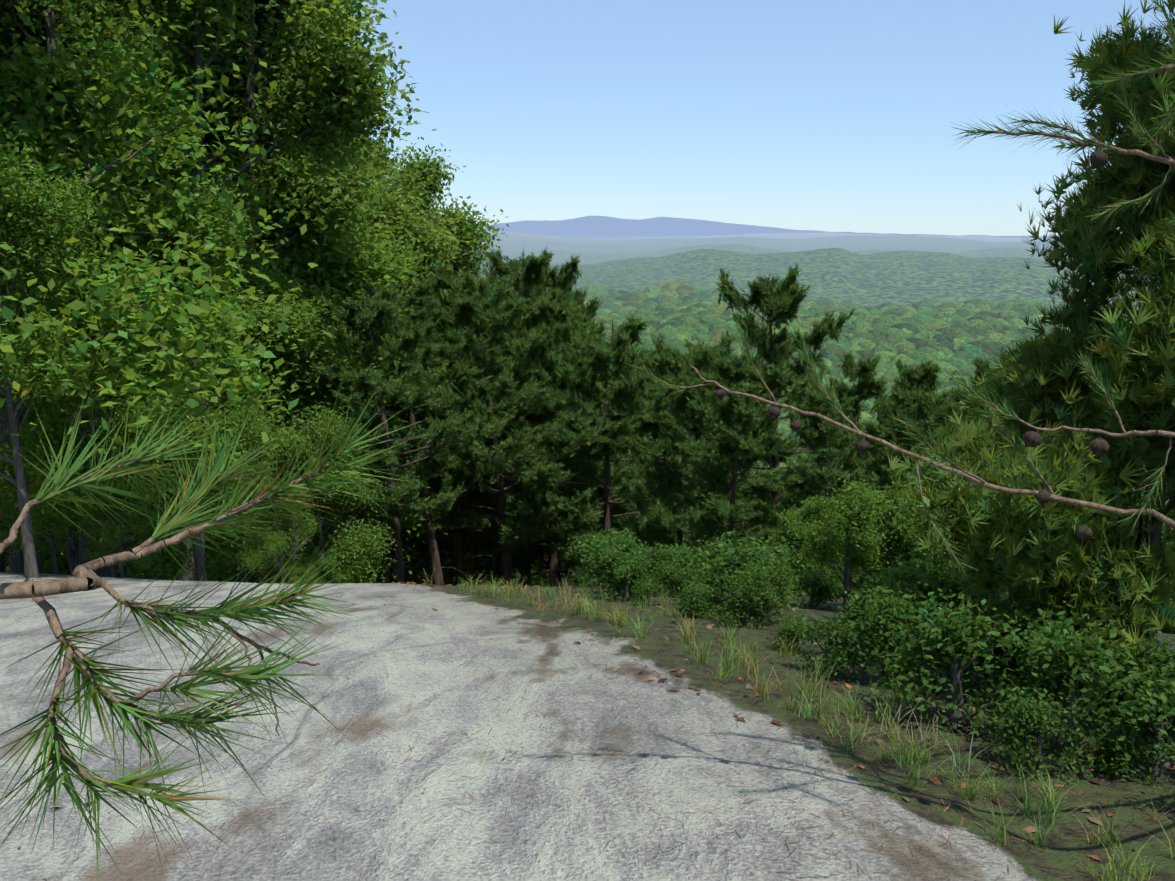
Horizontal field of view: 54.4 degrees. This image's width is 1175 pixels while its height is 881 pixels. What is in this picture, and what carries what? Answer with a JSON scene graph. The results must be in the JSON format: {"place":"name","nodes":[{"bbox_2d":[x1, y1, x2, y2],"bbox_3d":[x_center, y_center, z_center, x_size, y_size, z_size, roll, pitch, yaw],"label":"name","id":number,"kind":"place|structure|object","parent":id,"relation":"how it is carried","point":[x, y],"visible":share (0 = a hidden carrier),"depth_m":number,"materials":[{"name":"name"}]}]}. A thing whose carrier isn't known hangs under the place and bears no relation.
{"place":"outdoors","nodes":[
{"label":"outdoors","id":0,"kind":"place"},
{"bbox_2d":[0,216,1174,880],"bbox_3d":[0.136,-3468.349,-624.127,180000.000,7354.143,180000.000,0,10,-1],"label":"terrain","id":1,"kind":"structure","parent":0,"point":[400,826],"depth_m":4.42,"materials":[{"name":"grey stone"}]},
{"bbox_2d":[0,373,42,557],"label":"understory tree","id":2,"kind":"object","parent":1,"relation":"on","point":[5,526],"visible":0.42,"depth_m":11.67,"materials":[{"name":"green plant"}]},
{"bbox_2d":[0,411,100,573],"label":"understory tree","id":3,"kind":"object","parent":1,"relation":"on","point":[55,431],"visible":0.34,"depth_m":13.72,"materials":[{"name":"green plant"}]},
{"bbox_2d":[0,270,102,573],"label":"understory tree","id":4,"kind":"object","parent":1,"relation":"on","point":[39,559],"visible":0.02,"depth_m":17.79,"materials":[{"name":"green plant"}]},
{"bbox_2d":[8,548,146,576],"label":"hardwood tree","id":5,"kind":"object","parent":1,"relation":"on","point":[47,568],"visible":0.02,"depth_m":53.36,"materials":[{"name":"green plant"}]},
{"bbox_2d":[0,122,167,577],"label":"understory tree","id":6,"kind":"object","parent":1,"relation":"on","point":[23,207],"visible":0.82,"depth_m":10.66,"materials":[{"name":"green plant"}]},
{"bbox_2d":[0,0,176,574],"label":"hardwood tree","id":7,"kind":"object","parent":1,"relation":"on","point":[73,560],"depth_m":20.33,"materials":[{"name":"green plant"}]},
{"bbox_2d":[0,0,177,576],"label":"hardwood tree","id":8,"kind":"object","parent":1,"relation":"on","point":[49,19],"visible":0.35,"depth_m":14.03,"materials":[{"name":"green plant"}]},
{"bbox_2d":[0,262,181,576],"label":"understory tree","id":9,"kind":"object","parent":1,"relation":"on","point":[76,400],"visible":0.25,"depth_m":12.56,"materials":[{"name":"green plant"}]},
{"bbox_2d":[74,478,161,577],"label":"understory tree","id":10,"kind":"object","parent":1,"relation":"on","point":[103,548],"visible":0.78,"depth_m":12.16,"materials":[{"name":"green plant"}]},
{"bbox_2d":[0,0,245,572],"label":"understory tree","id":11,"kind":"object","parent":1,"relation":"on","point":[16,563],"visible":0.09,"depth_m":15.40,"materials":[{"name":"green plant"}]},
{"bbox_2d":[69,359,259,579],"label":"understory tree","id":12,"kind":"object","parent":1,"relation":"on","point":[170,561],"visible":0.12,"depth_m":14.77,"materials":[{"name":"green plant"}]},
{"bbox_2d":[0,0,332,472],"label":"understory tree","id":13,"kind":"object","parent":1,"relation":"on","point":[176,362],"visible":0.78,"depth_m":11.63,"materials":[{"name":"green plant"}]},
{"bbox_2d":[47,159,295,580],"bbox_3d":[-5.069,-0.679,14.091,2.753,5.506,3.274,2,9,17],"label":"understory tree","id":14,"kind":"object","parent":1,"relation":"on","point":[215,260],"visible":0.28,"depth_m":13.81,"materials":[{"name":"green plant"}]},
{"bbox_2d":[91,0,277,556],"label":"hardwood tree","id":15,"kind":"object","parent":1,"relation":"on","point":[115,15],"visible":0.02,"depth_m":25.46,"materials":[{"name":"green plant"}]},
{"bbox_2d":[95,301,305,581],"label":"understory tree","id":16,"kind":"object","parent":1,"relation":"on","point":[128,574],"visible":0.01,"depth_m":21.88,"materials":[{"name":"green plant"}]},
{"bbox_2d":[3,0,436,580],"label":"hardwood tree","id":17,"kind":"object","parent":1,"relation":"on","point":[325,86],"visible":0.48,"depth_m":17.57,"materials":[{"name":"green plant"}]},
{"bbox_2d":[183,393,288,582],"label":"understory tree","id":18,"kind":"object","parent":1,"relation":"on","point":[253,440],"visible":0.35,"depth_m":16.19,"materials":[{"name":"green plant"}]},
{"bbox_2d":[96,0,424,582],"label":"hardwood tree","id":19,"kind":"object","parent":1,"relation":"on","point":[335,199],"visible":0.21,"depth_m":20.89,"materials":[{"name":"green plant"}]},
{"bbox_2d":[141,0,412,559],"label":"hardwood tree","id":20,"kind":"object","parent":1,"relation":"on","point":[313,233],"visible":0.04,"depth_m":24.46,"materials":[{"name":"green plant"}]},
{"bbox_2d":[237,481,322,583],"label":"understory tree","id":21,"kind":"object","parent":1,"relation":"on","point":[255,556],"visible":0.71,"depth_m":14.78,"materials":[{"name":"green plant"}]},
{"bbox_2d":[203,248,443,583],"bbox_3d":[-4.800,0.159,19.530,4.782,6.813,4.032,-1,10,-10],"label":"understory tree","id":22,"kind":"object","parent":1,"relation":"on","point":[305,322],"visible":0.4,"depth_m":18.96,"materials":[{"name":"green plant"}]},
{"bbox_2d":[251,399,403,583],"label":"understory tree","id":23,"kind":"object","parent":1,"relation":"on","point":[359,547],"visible":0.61,"depth_m":17.46,"materials":[{"name":"green plant"}]},
{"bbox_2d":[307,555,350,583],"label":"shrub","id":24,"kind":"object","parent":1,"relation":"on","point":[332,575],"visible":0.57,"depth_m":15.97,"materials":[{"name":"green plant"}]},
{"bbox_2d":[272,135,455,490],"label":"hardwood tree","id":25,"kind":"object","parent":1,"relation":"on","point":[414,188],"visible":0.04,"depth_m":28.80,"materials":[{"name":"green plant"}]},
{"bbox_2d":[263,321,512,583],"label":"understory tree","id":26,"kind":"object","parent":1,"relation":"on","point":[388,576],"visible":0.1,"depth_m":22.82,"materials":[{"name":"green plant"}]},
{"bbox_2d":[255,192,525,586],"bbox_3d":[-4.811,0.031,25.643,7.651,11.767,7.998,-6,13,-23],"label":"understory tree","id":27,"kind":"object","parent":1,"relation":"on","point":[368,266],"visible":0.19,"depth_m":23.14,"materials":[{"name":"green plant"}]},
{"bbox_2d":[287,167,498,580],"bbox_3d":[-5.073,0.307,29.628,6.895,14.312,5.580,3,10,-6],"label":"hardwood tree","id":28,"kind":"object","parent":1,"relation":"on","point":[396,215],"visible":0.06,"depth_m":28.54,"materials":[{"name":"green plant"}]},
{"bbox_2d":[312,367,486,584],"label":"pine tree","id":29,"kind":"object","parent":1,"relation":"on","point":[425,545],"visible":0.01,"depth_m":27.64,"materials":[{"name":"green plant"}]},
{"bbox_2d":[289,284,515,582],"bbox_3d":[-3.071,0.368,19.268,3.692,6.079,3.564,-3,11,-14],"label":"pine tree","id":30,"kind":"object","parent":1,"relation":"on","point":[375,314],"visible":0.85,"depth_m":18.64,"materials":[{"name":"green plant"}]},
{"bbox_2d":[344,280,484,585],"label":"pine tree","id":31,"kind":"object","parent":1,"relation":"on","point":[422,313],"visible":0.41,"depth_m":20.74,"materials":[{"name":"green plant"}]},
{"bbox_2d":[357,132,509,561],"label":"hardwood tree","id":32,"kind":"object","parent":1,"relation":"on","point":[430,170],"visible":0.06,"depth_m":34.83,"materials":[{"name":"green plant"}]},
{"bbox_2d":[368,257,574,585],"bbox_3d":[-3.134,0.796,24.463,5.331,9.337,5.155,10,14,43],"label":"pine tree","id":33,"kind":"object","parent":1,"relation":"on","point":[446,289],"visible":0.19,"depth_m":23.15,"materials":[{"name":"green plant"}]},
{"bbox_2d":[361,277,631,586],"bbox_3d":[-1.699,0.770,22.811,4.101,8.031,5.025,-10,14,-44],"label":"pine tree","id":34,"kind":"object","parent":1,"relation":"on","point":[486,320],"visible":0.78,"depth_m":21.74,"materials":[{"name":"green plant"}]},
{"bbox_2d":[463,245,577,571],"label":"pine tree","id":35,"kind":"object","parent":1,"relation":"on","point":[536,269],"visible":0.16,"depth_m":25.90,"materials":[{"name":"green plant"}]},
{"bbox_2d":[440,293,642,586],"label":"pine tree","id":36,"kind":"object","parent":1,"relation":"on","point":[539,310],"visible":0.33,"depth_m":24.62,"materials":[{"name":"green plant"}]},
{"bbox_2d":[497,252,604,583],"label":"pine tree","id":37,"kind":"object","parent":1,"relation":"on","point":[562,277],"visible":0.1,"depth_m":28.86,"materials":[{"name":"green plant"}]},
{"bbox_2d":[477,320,644,587],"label":"pine tree","id":38,"kind":"object","parent":1,"relation":"on","point":[598,329],"visible":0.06,"depth_m":27.43,"materials":[{"name":"green plant"}]},
{"bbox_2d":[2,581,1174,880],"bbox_3d":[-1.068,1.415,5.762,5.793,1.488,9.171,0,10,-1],"label":"fallen leaves","id":39,"kind":"object","parent":1,"relation":"on","point":[662,754],"visible":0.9,"depth_m":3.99,"materials":[{"name":"brown plant"}]},
{"bbox_2d":[558,531,637,587],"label":"shrub","id":40,"kind":"object","parent":1,"relation":"on","point":[582,547],"visible":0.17,"depth_m":10.08,"materials":[{"name":"green plant"}]},
{"bbox_2d":[499,327,706,587],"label":"pine tree","id":41,"kind":"object","parent":1,"relation":"on","point":[580,419],"visible":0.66,"depth_m":21.98,"materials":[{"name":"green plant"}]},
{"bbox_2d":[568,312,657,501],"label":"pine tree","id":42,"kind":"object","parent":1,"relation":"on","point":[634,336],"visible":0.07,"depth_m":35.84,"materials":[{"name":"green plant"}]},
{"bbox_2d":[571,537,659,600],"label":"shrub","id":43,"kind":"object","parent":1,"relation":"on","point":[601,565],"visible":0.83,"depth_m":8.39,"materials":[{"name":"green plant"}]},
{"bbox_2d":[586,525,649,589],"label":"shrub","id":44,"kind":"object","parent":1,"relation":"on","point":[619,540],"visible":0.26,"depth_m":8.98,"materials":[{"name":"green plant"}]},
{"bbox_2d":[600,550,654,601],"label":"shrub","id":45,"kind":"object","parent":1,"relation":"on","point":[628,577],"visible":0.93,"depth_m":8.25,"materials":[{"name":"green plant"}]},
{"bbox_2d":[626,578,669,606],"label":"shrub","id":46,"kind":"object","parent":1,"relation":"on","point":[644,588],"visible":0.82,"depth_m":7.88,"materials":[{"name":"green plant"}]},
{"bbox_2d":[557,348,743,587],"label":"pine tree","id":47,"kind":"object","parent":1,"relation":"on","point":[672,366],"visible":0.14,"depth_m":25.81,"materials":[{"name":"green plant"}]},
{"bbox_2d":[635,542,692,593],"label":"shrub","id":48,"kind":"object","parent":1,"relation":"on","point":[669,555],"visible":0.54,"depth_m":9.16,"materials":[{"name":"green plant"}]},
{"bbox_2d":[647,558,689,597],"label":"shrub","id":49,"kind":"object","parent":1,"relation":"on","point":[662,574],"visible":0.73,"depth_m":8.77,"materials":[{"name":"green plant"}]},
{"bbox_2d":[622,368,756,571],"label":"pine tree","id":50,"kind":"object","parent":1,"relation":"on","point":[695,412],"visible":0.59,"depth_m":18.92,"materials":[{"name":"green plant"}]},
{"bbox_2d":[668,564,720,606],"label":"shrub","id":51,"kind":"object","parent":1,"relation":"on","point":[697,580],"visible":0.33,"depth_m":7.87,"materials":[{"name":"green plant"}]},
{"bbox_2d":[671,576,721,619],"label":"shrub","id":52,"kind":"object","parent":1,"relation":"on","point":[696,595],"visible":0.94,"depth_m":7.14,"materials":[{"name":"green plant"}]},
{"bbox_2d":[675,531,751,606],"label":"shrub","id":53,"kind":"object","parent":1,"relation":"on","point":[713,552],"visible":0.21,"depth_m":7.99,"materials":[{"name":"green plant"}]},
{"bbox_2d":[612,327,816,584],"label":"pine tree","id":54,"kind":"object","parent":1,"relation":"on","point":[724,345],"visible":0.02,"depth_m":30.01,"materials":[{"name":"green plant"}]},
{"bbox_2d":[684,546,751,613],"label":"shrub","id":55,"kind":"object","parent":1,"relation":"on","point":[715,572],"visible":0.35,"depth_m":7.39,"materials":[{"name":"green plant"}]},
{"bbox_2d":[670,379,793,562],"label":"pine tree","id":56,"kind":"object","parent":1,"relation":"on","point":[742,418],"visible":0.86,"depth_m":16.04,"materials":[{"name":"green plant"}]},
{"bbox_2d":[710,577,785,629],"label":"shrub","id":57,"kind":"object","parent":1,"relation":"on","point":[739,599],"visible":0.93,"depth_m":6.67,"materials":[{"name":"green plant"}]},
{"bbox_2d":[707,565,791,624],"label":"shrub","id":58,"kind":"object","parent":1,"relation":"on","point":[764,603],"visible":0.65,"depth_m":6.74,"materials":[{"name":"green plant"}]},
{"bbox_2d":[706,534,806,616],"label":"shrub","id":59,"kind":"object","parent":1,"relation":"on","point":[755,554],"visible":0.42,"depth_m":7.38,"materials":[{"name":"green plant"}]},
{"bbox_2d":[723,553,799,623],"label":"shrub","id":60,"kind":"object","parent":1,"relation":"on","point":[780,584],"visible":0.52,"depth_m":6.92,"materials":[{"name":"green plant"}]},
{"bbox_2d":[661,264,895,558],"bbox_3d":[3.626,0.634,20.387,3.910,7.611,3.994,-2,10,-12],"label":"pine tree","id":61,"kind":"object","parent":1,"relation":"on","point":[774,300],"visible":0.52,"depth_m":19.50,"materials":[{"name":"green plant"}]},
{"bbox_2d":[766,504,818,595],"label":"shrub","id":62,"kind":"object","parent":1,"relation":"on","point":[795,564],"visible":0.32,"depth_m":11.01,"materials":[{"name":"green plant"}]},
{"bbox_2d":[764,608,820,655],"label":"shrub","id":63,"kind":"object","parent":1,"relation":"on","point":[793,634],"visible":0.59,"depth_m":5.91,"materials":[{"name":"green plant"}]},
{"bbox_2d":[423,570,1174,880],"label":"grass clumps","id":64,"kind":"object","parent":1,"relation":"on","point":[889,718],"visible":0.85,"depth_m":4.54,"materials":[{"name":"green plant"}]},
{"bbox_2d":[790,572,841,608],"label":"shrub","id":65,"kind":"object","parent":1,"relation":"on","point":[821,593],"visible":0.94,"depth_m":8.37,"materials":[{"name":"green plant"}]},
{"bbox_2d":[793,536,839,596],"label":"shrub","id":66,"kind":"object","parent":1,"relation":"on","point":[813,570],"visible":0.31,"depth_m":9.79,"materials":[{"name":"green plant"}]},
{"bbox_2d":[782,491,851,575],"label":"tree","id":67,"kind":"object","parent":1,"relation":"on","point":[812,509],"visible":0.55,"depth_m":10.65,"materials":[{"name":"green plant"}]},
{"bbox_2d":[764,386,883,593],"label":"pine tree","id":68,"kind":"object","parent":1,"relation":"on","point":[817,437],"visible":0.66,"depth_m":13.65,"materials":[{"name":"green plant"}]},
{"bbox_2d":[779,610,873,680],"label":"shrub","id":69,"kind":"object","parent":1,"relation":"on","point":[841,656],"visible":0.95,"depth_m":5.33,"materials":[{"name":"green plant"}]},
{"bbox_2d":[483,278,1172,589],"bbox_3d":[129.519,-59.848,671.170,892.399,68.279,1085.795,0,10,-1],"label":"forest canopy","id":70,"kind":"object","parent":1,"relation":"on","point":[950,336],"visible":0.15,"depth_m":648.55,"materials":[{"name":"green plant"}]},
{"bbox_2d":[819,564,851,593],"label":"shrub","id":71,"kind":"object","parent":1,"relation":"on","point":[837,582],"visible":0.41,"depth_m":12.88,"materials":[{"name":"green plant"}]},
{"bbox_2d":[787,476,889,612],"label":"tree","id":72,"kind":"object","parent":1,"relation":"on","point":[855,510],"visible":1,"depth_m":8.00,"materials":[{"name":"green plant"}]},
{"bbox_2d":[802,351,897,597],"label":"pine tree","id":73,"kind":"object","parent":1,"relation":"on","point":[868,386],"visible":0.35,"depth_m":23.99,"materials":[{"name":"green plant"}]},
{"bbox_2d":[835,588,881,637],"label":"shrub","id":74,"kind":"object","parent":1,"relation":"on","point":[857,612],"visible":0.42,"depth_m":6.43,"materials":[{"name":"green plant"}]},
{"bbox_2d":[830,487,944,581],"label":"tree","id":75,"kind":"object","parent":1,"relation":"on","point":[888,547],"visible":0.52,"depth_m":8.18,"materials":[{"name":"green plant"}]},
{"bbox_2d":[845,566,929,633],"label":"shrub","id":76,"kind":"object","parent":1,"relation":"on","point":[877,579],"visible":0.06,"depth_m":6.57,"materials":[{"name":"green plant"}]},
{"bbox_2d":[843,581,937,684],"bbox_3d":[1.408,0.941,5.278,0.532,0.569,0.497,-5,12,-35],"label":"shrub","id":77,"kind":"object","parent":1,"relation":"on","point":[889,620],"visible":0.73,"depth_m":5.23,"materials":[{"name":"green plant"}]},
{"bbox_2d":[832,358,965,584],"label":"pine tree","id":78,"kind":"object","parent":1,"relation":"on","point":[924,376],"visible":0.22,"depth_m":16.21,"materials":[{"name":"green plant"}]},
{"bbox_2d":[866,473,944,566],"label":"tree","id":79,"kind":"object","parent":1,"relation":"on","point":[893,503],"visible":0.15,"depth_m":8.22,"materials":[{"name":"green plant"}]},
{"bbox_2d":[855,552,960,668],"bbox_3d":[1.586,0.887,5.727,0.623,0.656,0.564,-4,12,-29],"label":"shrub","id":80,"kind":"object","parent":1,"relation":"on","point":[899,577],"visible":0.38,"depth_m":5.65,"materials":[{"name":"green plant"}]},
{"bbox_2d":[881,552,939,580],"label":"shrub","id":81,"kind":"object","parent":1,"relation":"on","point":[916,562],"visible":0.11,"depth_m":8.09,"materials":[{"name":"green plant"}]},
{"bbox_2d":[835,386,992,586],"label":"pine tree","id":82,"kind":"object","parent":1,"relation":"on","point":[858,462],"visible":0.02,"depth_m":18.42,"materials":[{"name":"green plant"}]},
{"bbox_2d":[834,443,994,605],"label":"pine tree","id":83,"kind":"object","parent":1,"relation":"on","point":[856,586],"visible":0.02,"depth_m":39.55,"materials":[{"name":"green plant"}]},
{"bbox_2d":[874,387,958,578],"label":"pine tree","id":84,"kind":"object","parent":1,"relation":"on","point":[927,407],"visible":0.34,"depth_m":14.37,"materials":[{"name":"green plant"}]},
{"bbox_2d":[915,560,988,619],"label":"shrub","id":85,"kind":"object","parent":1,"relation":"on","point":[953,586],"visible":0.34,"depth_m":6.51,"materials":[{"name":"green plant"}]},
{"bbox_2d":[856,581,1054,743],"bbox_3d":[1.469,0.934,4.665,0.729,0.654,0.508,-2,10,-9],"label":"shrub","id":86,"kind":"object","parent":1,"relation":"on","point":[932,643],"visible":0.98,"depth_m":4.63,"materials":[{"name":"green plant"}]},
{"bbox_2d":[949,348,1019,610],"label":"pine tree","id":87,"kind":"object","parent":1,"relation":"on","point":[979,364],"visible":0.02,"depth_m":20.55,"materials":[{"name":"green plant"}]},
{"bbox_2d":[939,602,1035,706],"bbox_3d":[1.825,0.996,5.148,0.486,0.541,0.524,2,10,10],"label":"shrub","id":88,"kind":"object","parent":1,"relation":"on","point":[998,650],"visible":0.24,"depth_m":5.11,"materials":[{"name":"green plant"}]},
{"bbox_2d":[880,0,1174,723],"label":"cedar tree","id":89,"kind":"object","parent":1,"relation":"on","point":[1106,574],"visible":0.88,"depth_m":5.14,"materials":[{"name":"green plant"}]},
{"bbox_2d":[966,588,1094,726],"bbox_3d":[1.929,0.977,4.981,0.590,0.628,0.659,-7,12,-34],"label":"shrub","id":90,"kind":"object","parent":1,"relation":"on","point":[1022,642],"visible":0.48,"depth_m":4.97,"materials":[{"name":"green plant"}]},
{"bbox_2d":[981,684,1094,788],"bbox_3d":[1.660,1.116,4.238,0.419,0.408,0.329,-9,13,-40],"label":"shrub","id":91,"kind":"object","parent":1,"relation":"on","point":[1023,720],"visible":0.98,"depth_m":4.21,"materials":[{"name":"green plant"}]},
{"bbox_2d":[979,601,1164,775],"bbox_3d":[1.852,0.994,4.453,0.615,0.656,0.635,4,10,10],"label":"shrub","id":92,"kind":"object","parent":1,"relation":"on","point":[1073,671],"visible":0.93,"depth_m":4.41,"materials":[{"name":"green plant"}]},
{"bbox_2d":[1070,620,1174,744],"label":"shrub","id":93,"kind":"object","parent":1,"relation":"on","point":[1165,653],"visible":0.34,"depth_m":4.69,"materials":[{"name":"green plant"}]},
{"bbox_2d":[1082,648,1171,749],"bbox_3d":[2.256,1.127,4.795,0.402,0.436,0.454,0,10,-5],"label":"shrub","id":94,"kind":"object","parent":1,"relation":"on","point":[1115,713],"visible":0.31,"depth_m":4.79,"materials":[{"name":"green plant"}]},
{"bbox_2d":[1081,714,1173,790],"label":"shrub","id":95,"kind":"object","parent":1,"relation":"on","point":[1130,739],"visible":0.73,"depth_m":4.31,"materials":[{"name":"green plant"}]},
{"bbox_2d":[1089,660,1174,782],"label":"shrub","id":96,"kind":"object","parent":1,"relation":"on","point":[1159,701],"visible":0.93,"depth_m":4.30,"materials":[{"name":"green plant"}]},
{"bbox_2d":[1134,501,1174,633],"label":"pine tree","id":97,"kind":"object","parent":1,"relation":"on","point":[1165,528],"visible":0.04,"depth_m":33.97,"materials":[{"name":"green plant"}]},
{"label":"pine tree","id":98,"kind":"object","parent":1,"relation":"on","visible":0},
{"bbox_2d":[0,379,423,880],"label":"pine bough","id":99,"kind":"object","parent":98,"relation":"attached to","point":[83,580],"visible":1,"depth_m":1.13,"materials":[{"name":"green plant"}]},
{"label":"pine trunk","id":100,"kind":"object","parent":1,"relation":"on","visible":0},
{"bbox_2d":[624,0,1174,578],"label":"pine bough","id":101,"kind":"object","parent":100,"relation":"attached to","point":[1098,446],"visible":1,"depth_m":3.12,"materials":[{"name":"green plant"}]},
{"bbox_2d":[346,0,1174,235],"label":"sky","id":102,"kind":"structure","parent":0,"point":[818,115],"materials":[{"name":"blue"}]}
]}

